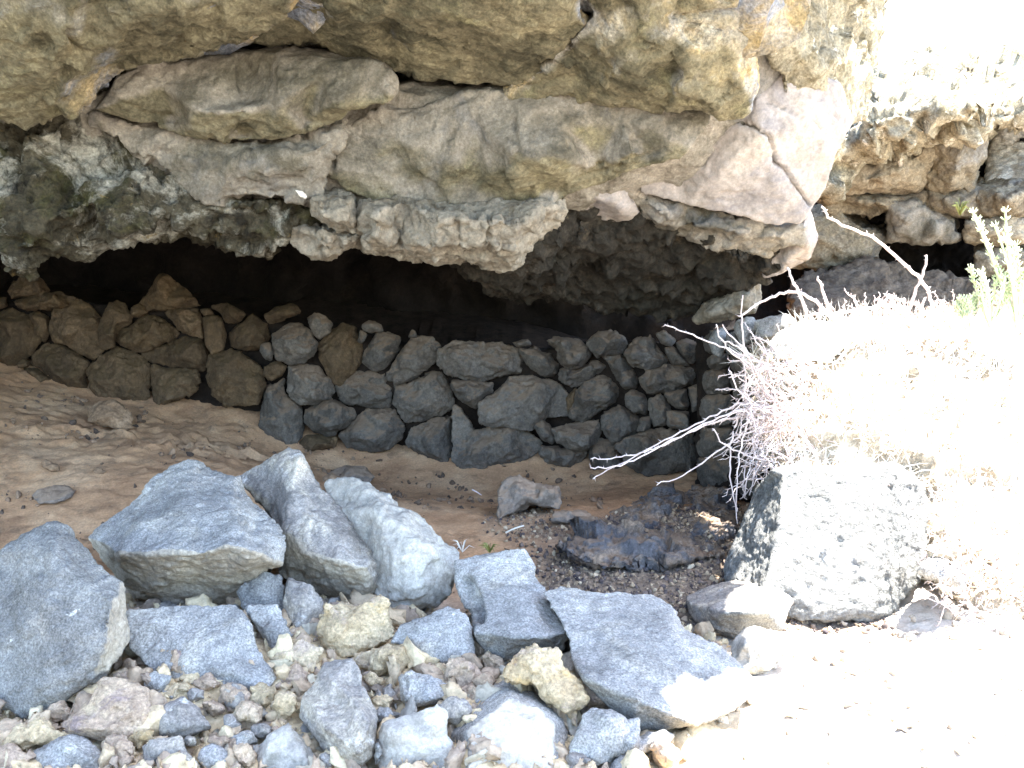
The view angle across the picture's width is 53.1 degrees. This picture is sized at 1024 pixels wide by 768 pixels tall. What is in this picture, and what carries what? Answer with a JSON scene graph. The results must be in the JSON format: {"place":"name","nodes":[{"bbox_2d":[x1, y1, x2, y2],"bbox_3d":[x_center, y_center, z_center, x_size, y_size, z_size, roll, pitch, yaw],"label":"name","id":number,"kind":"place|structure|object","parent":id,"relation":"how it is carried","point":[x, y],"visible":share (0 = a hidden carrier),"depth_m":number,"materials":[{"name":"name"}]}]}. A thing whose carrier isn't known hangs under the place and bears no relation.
{"place":"outdoors","nodes":[
{"label":"outdoors","id":0,"kind":"place"},
{"bbox_2d":[0,282,1023,767],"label":"ground","id":1,"kind":"structure","parent":0,"point":[130,458],"depth_m":5.53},
{"bbox_2d":[0,743,29,767],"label":"stone","id":2,"kind":"object","parent":1,"relation":"on","point":[15,751],"visible":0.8,"depth_m":3.16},
{"bbox_2d":[2,714,68,750],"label":"stone","id":3,"kind":"object","parent":1,"relation":"on","point":[38,730],"visible":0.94,"depth_m":3.25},
{"bbox_2d":[41,459,59,471],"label":"stone","id":4,"kind":"object","parent":1,"relation":"on","point":[48,465],"visible":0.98,"depth_m":6.05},
{"bbox_2d":[32,485,75,503],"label":"stone","id":5,"kind":"object","parent":1,"relation":"on","point":[54,494],"visible":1,"depth_m":5.68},
{"bbox_2d":[48,700,70,721],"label":"lava lump","id":6,"kind":"object","parent":1,"relation":"on","point":[60,710],"visible":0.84,"depth_m":3.38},
{"bbox_2d":[0,521,129,719],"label":"boulder","id":7,"kind":"object","parent":1,"relation":"on","point":[64,631],"visible":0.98,"depth_m":3.47,"materials":[{"name":"stone"}]},
{"bbox_2d":[33,734,100,767],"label":"stone","id":8,"kind":"object","parent":1,"relation":"on","point":[70,750],"visible":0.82,"depth_m":3.16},
{"bbox_2d":[92,467,105,473],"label":"stone","id":9,"kind":"object","parent":1,"relation":"on","point":[97,470],"visible":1,"depth_m":5.99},
{"bbox_2d":[62,676,151,742],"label":"stone","id":10,"kind":"object","parent":1,"relation":"on","point":[115,705],"visible":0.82,"depth_m":3.29,"materials":[{"name":"stone"}]},
{"bbox_2d":[87,399,133,429],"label":"stone","id":11,"kind":"object","parent":1,"relation":"on","point":[114,413],"visible":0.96,"depth_m":7.20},
{"bbox_2d":[117,751,133,766],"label":"lava lump","id":12,"kind":"object","parent":1,"relation":"on","point":[125,757],"visible":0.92,"depth_m":3.12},
{"bbox_2d":[127,728,153,748],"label":"lava lump","id":13,"kind":"object","parent":1,"relation":"on","point":[140,738],"visible":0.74,"depth_m":3.25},
{"bbox_2d":[144,671,171,692],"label":"stone","id":14,"kind":"object","parent":1,"relation":"on","point":[159,683],"visible":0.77,"depth_m":3.51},
{"bbox_2d":[142,735,199,766],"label":"lava lump","id":15,"kind":"object","parent":1,"relation":"on","point":[153,749],"visible":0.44,"depth_m":3.15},
{"bbox_2d":[160,649,181,671],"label":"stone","id":16,"kind":"object","parent":1,"relation":"on","point":[176,653],"visible":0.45,"depth_m":3.62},
{"bbox_2d":[163,683,190,697],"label":"lava lump","id":17,"kind":"object","parent":1,"relation":"on","point":[184,687],"visible":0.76,"depth_m":3.50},
{"bbox_2d":[159,696,210,738],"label":"stone","id":18,"kind":"object","parent":1,"relation":"on","point":[183,716],"visible":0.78,"depth_m":3.31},
{"bbox_2d":[88,459,285,605],"bbox_3d":[-1.445,0.717,4.513,0.774,0.714,1.354,-2,7,-20],"label":"boulder","id":19,"kind":"object","parent":1,"relation":"on","point":[178,533],"visible":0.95,"depth_m":4.18,"materials":[{"name":"stone"}]},
{"bbox_2d":[184,735,195,746],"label":"lava lump","id":20,"kind":"object","parent":1,"relation":"on","point":[189,740],"visible":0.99,"depth_m":3.23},
{"bbox_2d":[180,672,199,684],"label":"lava lump","id":21,"kind":"object","parent":1,"relation":"on","point":[191,677],"visible":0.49,"depth_m":3.58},
{"bbox_2d":[187,688,203,701],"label":"lava lump","id":22,"kind":"object","parent":1,"relation":"on","point":[195,694],"visible":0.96,"depth_m":3.47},
{"bbox_2d":[126,604,275,691],"bbox_3d":[-1.112,0.999,3.782,0.652,0.361,0.402,2,7,17],"label":"slab","id":23,"kind":"object","parent":1,"relation":"on","point":[218,642],"depth_m":3.67,"materials":[{"name":"stone"}]},
{"bbox_2d":[193,672,219,690],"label":"lava lump","id":24,"kind":"object","parent":1,"relation":"on","point":[206,682],"visible":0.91,"depth_m":3.54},
{"bbox_2d":[197,743,227,767],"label":"stone","id":25,"kind":"object","parent":1,"relation":"on","point":[210,755],"visible":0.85,"depth_m":3.15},
{"bbox_2d":[202,699,225,716],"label":"lava lump","id":26,"kind":"object","parent":1,"relation":"on","point":[213,707],"visible":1,"depth_m":3.41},
{"bbox_2d":[207,735,229,747],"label":"lava lump","id":27,"kind":"object","parent":1,"relation":"on","point":[222,741],"visible":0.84,"depth_m":3.21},
{"bbox_2d":[228,737,235,747],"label":"lava lump","id":28,"kind":"object","parent":1,"relation":"on","point":[232,742],"visible":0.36,"depth_m":3.22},
{"bbox_2d":[223,714,241,727],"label":"lava lump","id":29,"kind":"object","parent":1,"relation":"on","point":[230,720],"visible":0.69,"depth_m":3.32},
{"bbox_2d":[224,682,244,708],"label":"lava lump","id":30,"kind":"object","parent":1,"relation":"on","point":[239,697],"visible":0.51,"depth_m":3.45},
{"bbox_2d":[230,730,257,744],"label":"stone","id":31,"kind":"object","parent":1,"relation":"on","point":[247,736],"visible":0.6,"depth_m":3.23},
{"bbox_2d":[233,742,257,766],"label":"lava lump","id":32,"kind":"object","parent":1,"relation":"on","point":[245,754],"visible":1,"depth_m":3.14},
{"bbox_2d":[232,700,262,723],"bbox_3d":[-0.883,1.098,3.404,0.099,0.104,0.184,-3,8,-27],"label":"lava lump","id":33,"kind":"object","parent":1,"relation":"on","point":[248,711],"visible":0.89,"depth_m":3.35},
{"bbox_2d":[237,572,284,610],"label":"stone","id":34,"kind":"object","parent":1,"relation":"on","point":[264,588],"visible":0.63,"depth_m":4.10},
{"bbox_2d":[251,723,270,738],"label":"lava lump","id":35,"kind":"object","parent":1,"relation":"on","point":[261,730],"visible":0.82,"depth_m":3.28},
{"bbox_2d":[249,682,276,708],"bbox_3d":[-0.851,1.075,3.511,0.128,0.113,0.115,4,8,34],"label":"lava lump","id":36,"kind":"object","parent":1,"relation":"on","point":[263,694],"visible":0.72,"depth_m":3.47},
{"bbox_2d":[245,604,292,648],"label":"stone","id":37,"kind":"object","parent":1,"relation":"on","point":[269,621],"visible":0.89,"depth_m":3.90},
{"bbox_2d":[271,725,283,731],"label":"lava lump","id":38,"kind":"object","parent":1,"relation":"on","point":[274,728],"visible":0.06,"depth_m":3.29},
{"bbox_2d":[270,691,297,719],"bbox_3d":[-0.772,1.089,3.453,0.086,0.136,0.138,-2,7,-19],"label":"lava lump","id":39,"kind":"object","parent":1,"relation":"on","point":[284,704],"visible":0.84,"depth_m":3.40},
{"bbox_2d":[257,723,315,767],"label":"stone","id":40,"kind":"object","parent":1,"relation":"on","point":[285,746],"visible":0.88,"depth_m":3.18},
{"bbox_2d":[272,638,323,673],"bbox_3d":[-0.785,1.003,3.774,0.190,0.142,0.164,0,7,0],"label":"lava lump","id":41,"kind":"object","parent":1,"relation":"on","point":[304,653],"visible":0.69,"depth_m":3.72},
{"bbox_2d":[286,663,309,682],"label":"lava lump","id":42,"kind":"object","parent":1,"relation":"on","point":[296,671],"visible":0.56,"depth_m":3.60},
{"bbox_2d":[282,577,323,626],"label":"stone","id":43,"kind":"object","parent":1,"relation":"on","point":[303,602],"visible":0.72,"depth_m":4.00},
{"bbox_2d":[239,447,378,599],"bbox_3d":[-0.874,0.698,4.842,0.635,0.792,1.265,-5,8,-34],"label":"boulder","id":44,"kind":"object","parent":1,"relation":"on","point":[328,553],"visible":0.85,"depth_m":4.47,"materials":[{"name":"stone"}]},
{"bbox_2d":[0,381,636,592],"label":"pebbles","id":45,"kind":"object","parent":1,"relation":"on","point":[398,493],"visible":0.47,"depth_m":6.98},
{"bbox_2d":[319,752,332,767],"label":"stone","id":46,"kind":"object","parent":1,"relation":"on","point":[324,757],"visible":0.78,"depth_m":3.15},
{"bbox_2d":[322,473,338,481],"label":"stone","id":47,"kind":"object","parent":1,"relation":"on","point":[329,476],"visible":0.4,"depth_m":6.81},
{"bbox_2d":[299,658,377,765],"bbox_3d":[-0.582,1.128,3.423,0.253,0.409,0.634,-2,7,-13],"label":"stone","id":48,"kind":"object","parent":1,"relation":"on","point":[337,709],"visible":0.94,"depth_m":3.25,"materials":[{"name":"stone"}]},
{"bbox_2d":[0,273,697,476],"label":"dry stone wall","id":49,"kind":"structure","parent":1,"relation":"on","point":[568,402],"depth_m":7.84,"materials":[{"name":"stone"}]},
{"bbox_2d":[327,465,374,481],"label":"stone","id":50,"kind":"object","parent":1,"relation":"on","point":[363,473],"visible":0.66,"depth_m":7.48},
{"bbox_2d":[316,594,394,657],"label":"rock","id":51,"kind":"object","parent":1,"relation":"on","point":[346,630],"visible":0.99,"depth_m":3.86,"materials":[{"name":"stone"}]},
{"bbox_2d":[0,589,730,767],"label":"rubble","id":52,"kind":"object","parent":1,"relation":"on","point":[483,748],"visible":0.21,"depth_m":3.42,"materials":[{"name":"stone"}]},
{"bbox_2d":[101,733,134,755],"bbox_3d":[-1.236,1.143,3.212,0.093,0.102,0.186,-3,7,-27],"label":"lava lump","id":53,"kind":"object","parent":52,"relation":"on","point":[120,743],"visible":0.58,"depth_m":3.16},
{"bbox_2d":[111,668,128,678],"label":"lava lump","id":54,"kind":"object","parent":52,"relation":"on","point":[122,673],"visible":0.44,"depth_m":3.57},
{"bbox_2d":[121,658,137,668],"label":"lava lump","id":55,"kind":"object","parent":52,"relation":"on","point":[127,663],"visible":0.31,"depth_m":3.64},
{"bbox_2d":[218,682,250,712],"bbox_3d":[-0.956,1.079,3.514,0.100,0.125,0.161,-3,7,-25],"label":"lava lump","id":56,"kind":"object","parent":52,"relation":"on","point":[224,697],"visible":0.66,"depth_m":3.47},
{"bbox_2d":[374,689,380,695],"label":"lava lump","id":57,"kind":"object","parent":52,"relation":"on","point":[378,692],"visible":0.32,"depth_m":3.46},
{"bbox_2d":[371,694,392,707],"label":"lava lump","id":58,"kind":"object","parent":52,"relation":"on","point":[384,700],"visible":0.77,"depth_m":3.43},
{"bbox_2d":[473,671,495,686],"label":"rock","id":59,"kind":"object","parent":52,"relation":"on","point":[483,678],"visible":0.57,"depth_m":3.54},
{"bbox_2d":[561,651,576,673],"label":"lava lump","id":60,"kind":"object","parent":52,"relation":"on","point":[566,657],"visible":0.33,"depth_m":3.73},
{"bbox_2d":[609,755,624,767],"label":"stone","id":61,"kind":"object","parent":52,"relation":"on","point":[615,763],"visible":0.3,"depth_m":3.14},
{"bbox_2d":[362,671,384,685],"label":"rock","id":62,"kind":"object","parent":1,"relation":"on","point":[370,678],"visible":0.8,"depth_m":3.61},
{"bbox_2d":[373,739,381,764],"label":"stone","id":63,"kind":"object","parent":1,"relation":"on","point":[377,755],"visible":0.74,"depth_m":3.16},
{"bbox_2d":[354,643,410,675],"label":"rock","id":64,"kind":"object","parent":1,"relation":"on","point":[374,659],"visible":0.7,"depth_m":3.70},
{"bbox_2d":[376,707,393,722],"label":"stone","id":65,"kind":"object","parent":1,"relation":"on","point":[382,712],"visible":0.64,"depth_m":3.38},
{"bbox_2d":[382,683,394,696],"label":"lava lump","id":66,"kind":"object","parent":1,"relation":"on","point":[388,689],"visible":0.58,"depth_m":3.54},
{"bbox_2d":[324,477,459,609],"bbox_3d":[-0.488,0.760,4.772,0.644,0.669,1.005,-5,8,-35],"label":"boulder","id":67,"kind":"object","parent":1,"relation":"on","point":[414,556],"visible":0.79,"depth_m":4.36,"materials":[{"name":"stone"}]},
{"bbox_2d":[394,685,400,700],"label":"lava lump","id":68,"kind":"object","parent":1,"relation":"on","point":[397,689],"visible":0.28,"depth_m":3.54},
{"bbox_2d":[378,704,454,767],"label":"stone","id":69,"kind":"object","parent":1,"relation":"on","point":[412,738],"visible":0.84,"depth_m":3.17,"materials":[{"name":"stone"}]},
{"bbox_2d":[398,670,446,707],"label":"stone","id":70,"kind":"object","parent":1,"relation":"on","point":[424,690],"visible":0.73,"depth_m":3.49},
{"bbox_2d":[391,606,474,663],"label":"stone","id":71,"kind":"object","parent":1,"relation":"on","point":[444,634],"visible":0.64,"depth_m":3.78,"materials":[{"name":"stone"}]},
{"bbox_2d":[435,662,446,673],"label":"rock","id":72,"kind":"object","parent":1,"relation":"on","point":[441,666],"visible":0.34,"depth_m":3.66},
{"bbox_2d":[0,0,887,341],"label":"rock overhang","id":73,"kind":"object","parent":1,"relation":"on","point":[624,168],"visible":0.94,"depth_m":5.51,"materials":[{"name":"stone"}]},
{"bbox_2d":[295,190,306,198],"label":"pebble","id":74,"kind":"object","parent":73,"relation":"on","point":[302,194],"visible":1,"depth_m":5.37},
{"bbox_2d":[438,696,471,724],"bbox_3d":[-0.186,1.083,3.401,0.113,0.116,0.166,0,7,0],"label":"lava lump","id":75,"kind":"object","parent":1,"relation":"on","point":[456,708],"visible":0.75,"depth_m":3.34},
{"bbox_2d":[444,657,480,686],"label":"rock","id":76,"kind":"object","parent":1,"relation":"on","point":[462,671],"visible":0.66,"depth_m":3.58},
{"bbox_2d":[461,682,475,699],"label":"lava lump","id":77,"kind":"object","parent":76,"relation":"on","point":[469,688],"visible":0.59,"depth_m":3.48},
{"bbox_2d":[453,539,471,551],"bbox_3d":[-0.243,0.810,5.119,0.108,0.070,0.069,-4,8,-31],"label":"grass tuft","id":78,"kind":"object","parent":1,"relation":"on","point":[462,550],"visible":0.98,"depth_m":5.12,"materials":[{"name":"plant"}]},
{"bbox_2d":[474,640,483,655],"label":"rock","id":79,"kind":"object","parent":1,"relation":"on","point":[479,649],"visible":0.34,"depth_m":3.86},
{"bbox_2d":[478,542,496,552],"bbox_3d":[-0.116,0.819,5.114,0.119,0.060,0.048,3,7,24],"label":"seedling","id":80,"kind":"object","parent":1,"relation":"on","point":[487,547],"visible":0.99,"depth_m":5.12,"materials":[{"name":"green plant"}]},
{"bbox_2d":[480,651,504,667],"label":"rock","id":81,"kind":"object","parent":1,"relation":"on","point":[488,659],"visible":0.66,"depth_m":3.72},
{"bbox_2d":[451,680,568,767],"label":"boulder","id":82,"kind":"object","parent":1,"relation":"on","point":[523,729],"visible":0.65,"depth_m":3.23,"materials":[{"name":"stone"}]},
{"bbox_2d":[454,549,567,660],"bbox_3d":[-0.011,0.961,4.166,0.457,0.498,0.943,0,7,0],"label":"boulder","id":83,"kind":"object","parent":1,"relation":"on","point":[505,601],"visible":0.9,"depth_m":3.95,"materials":[{"name":"stone"}]},
{"bbox_2d":[505,525,523,532],"bbox_3d":[0.015,0.787,5.535,0.106,0.043,0.018,-1,7,-10],"label":"twig","id":84,"kind":"object","parent":1,"relation":"on","point":[514,528],"visible":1,"depth_m":5.53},
{"bbox_2d":[496,474,561,518],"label":"stone","id":85,"kind":"object","parent":1,"relation":"on","point":[517,493],"visible":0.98,"depth_m":5.95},
{"bbox_2d":[503,643,589,726],"bbox_3d":[0.112,1.030,3.471,0.287,0.318,0.362,0,7,0],"label":"lava lump","id":86,"kind":"object","parent":1,"relation":"on","point":[551,678],"visible":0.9,"depth_m":3.37,"materials":[{"name":"stone"}]},
{"bbox_2d":[550,509,590,523],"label":"stone","id":87,"kind":"object","parent":1,"relation":"on","point":[563,516],"visible":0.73,"depth_m":5.77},
{"bbox_2d":[565,752,597,767],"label":"stone","id":88,"kind":"object","parent":1,"relation":"on","point":[572,759],"visible":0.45,"depth_m":3.12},
{"bbox_2d":[584,686,609,708],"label":"lava lump","id":89,"kind":"object","parent":1,"relation":"on","point":[595,701],"visible":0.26,"depth_m":3.40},
{"bbox_2d":[569,707,629,765],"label":"stone","id":90,"kind":"object","parent":1,"relation":"on","point":[600,735],"visible":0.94,"depth_m":3.16,"materials":[{"name":"stone"}]},
{"bbox_2d":[623,718,640,754],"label":"stone","id":91,"kind":"object","parent":1,"relation":"on","point":[632,740],"visible":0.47,"depth_m":3.18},
{"bbox_2d":[555,482,737,572],"bbox_3d":[0.811,1.066,6.099,1.065,0.864,2.117,1,7,9],"label":"outcrop","id":92,"kind":"object","parent":1,"relation":"on","point":[628,543],"visible":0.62,"depth_m":5.45,"materials":[{"name":"stone"}]},
{"bbox_2d":[543,586,753,730],"bbox_3d":[0.501,1.123,3.801,0.764,0.602,1.103,0,7,0],"label":"boulder","id":93,"kind":"object","parent":1,"relation":"on","point":[650,662],"visible":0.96,"depth_m":3.51,"materials":[{"name":"stone"}]},
{"bbox_2d":[639,729,673,753],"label":"stone","id":94,"kind":"object","parent":1,"relation":"on","point":[648,738],"visible":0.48,"depth_m":3.20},
{"bbox_2d":[650,738,679,767],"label":"lava lump","id":95,"kind":"object","parent":1,"relation":"on","point":[665,753],"visible":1,"depth_m":3.12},
{"bbox_2d":[465,503,898,637],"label":"gravel","id":96,"kind":"structure","parent":1,"relation":"on","point":[611,589],"depth_m":5.08,"materials":[{"name":"gravel"}]},
{"bbox_2d":[699,517,713,523],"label":"stone","id":97,"kind":"object","parent":1,"relation":"on","point":[704,520],"visible":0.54,"depth_m":5.57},
{"bbox_2d":[686,579,793,638],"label":"boulder","id":98,"kind":"object","parent":1,"relation":"on","point":[732,609],"visible":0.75,"depth_m":4.37,"materials":[{"name":"stone"}]},
{"bbox_2d":[693,313,796,502],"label":"dry stone wall","id":99,"kind":"structure","parent":1,"relation":"on","point":[712,364],"depth_m":6.83,"materials":[{"name":"dark grey stone"}]},
{"bbox_2d":[767,320,848,362],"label":"stone","id":100,"kind":"object","parent":99,"relation":"on","point":[818,331],"visible":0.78,"depth_m":5.49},
{"bbox_2d":[731,626,792,674],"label":"stone","id":101,"kind":"object","parent":1,"relation":"on","point":[755,650],"visible":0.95,"depth_m":3.94,"materials":[{"name":"stone"}]},
{"bbox_2d":[723,461,928,622],"bbox_3d":[1.580,0.841,5.196,0.996,0.983,1.580,2,7,18],"label":"boulder","id":102,"kind":"object","parent":1,"relation":"on","point":[785,542],"visible":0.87,"depth_m":4.71,"materials":[{"name":"stone"}]},
{"bbox_2d":[727,297,1023,623],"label":"rubble bank","id":103,"kind":"structure","parent":1,"relation":"on","point":[922,459],"depth_m":5.28,"materials":[{"name":"plant"}]},
{"bbox_2d":[589,295,838,523],"bbox_3d":[1.060,0.154,5.280,1.346,1.231,0.546,0,7,0],"label":"thorn bush","id":104,"kind":"object","parent":103,"relation":"on","point":[779,418],"visible":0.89,"depth_m":5.19,"materials":[{"name":"plant"}]},
{"bbox_2d":[735,206,991,344],"bbox_3d":[1.937,-0.586,5.605,1.450,0.767,0.370,0,7,0],"label":"thorn bush","id":105,"kind":"object","parent":103,"relation":"on","point":[882,320],"visible":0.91,"depth_m":5.60,"materials":[{"name":"plant"}]},
{"bbox_2d":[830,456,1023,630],"bbox_3d":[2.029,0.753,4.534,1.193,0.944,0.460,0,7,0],"label":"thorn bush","id":106,"kind":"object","parent":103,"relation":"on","point":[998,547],"visible":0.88,"depth_m":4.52,"materials":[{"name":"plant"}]},
{"bbox_2d":[916,557,967,591],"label":"stone","id":107,"kind":"object","parent":103,"relation":"on","point":[927,573],"visible":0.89,"depth_m":4.49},
{"bbox_2d":[926,541,958,561],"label":"stone","id":108,"kind":"object","parent":107,"relation":"on","point":[931,547],"visible":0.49,"depth_m":4.54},
{"bbox_2d":[952,291,980,329],"bbox_3d":[2.494,-0.402,5.594,0.170,0.216,0.096,0,7,0],"label":"succulent shrub","id":109,"kind":"object","parent":103,"relation":"on","point":[964,306],"visible":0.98,"depth_m":5.58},
{"bbox_2d":[966,263,1023,328],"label":"succulent shrub","id":110,"kind":"object","parent":103,"relation":"on","point":[1001,298],"visible":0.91,"depth_m":5.51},
{"bbox_2d":[969,207,1023,329],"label":"succulent shrub","id":111,"kind":"object","parent":103,"relation":"on","point":[1016,310],"visible":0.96,"depth_m":5.49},
{"bbox_2d":[735,42,1023,324],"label":"rock overhang","id":112,"kind":"object","parent":1,"relation":"on","point":[906,172],"visible":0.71,"depth_m":10.42,"materials":[{"name":"stone"}]},
{"bbox_2d":[905,67,1006,83],"bbox_3d":[5.009,-3.296,11.196,1.862,0.571,1.042,0,7,0],"label":"scrub","id":113,"kind":"object","parent":112,"relation":"on","point":[954,68],"visible":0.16,"depth_m":10.89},
{"bbox_2d":[951,198,970,214],"bbox_3d":[4.389,-1.736,9.964,0.160,0.187,0.314,6,9,42],"label":"fern","id":114,"kind":"object","parent":112,"relation":"attached to","point":[961,208],"visible":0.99,"depth_m":9.96,"materials":[{"name":"green plant"}]},
{"bbox_2d":[984,127,1023,180],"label":"boulder","id":115,"kind":"object","parent":112,"relation":"on","point":[1005,158],"visible":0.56,"depth_m":11.25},
{"bbox_2d":[681,606,1023,767],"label":"gravel","id":116,"kind":"structure","parent":0,"point":[850,701],"depth_m":3.71,"materials":[{"name":"gravel"}]},
{"bbox_2d":[879,0,1023,67],"label":"sky","id":117,"kind":"structure","parent":0,"point":[908,24],"materials":[{"name":"white"}]}
]}

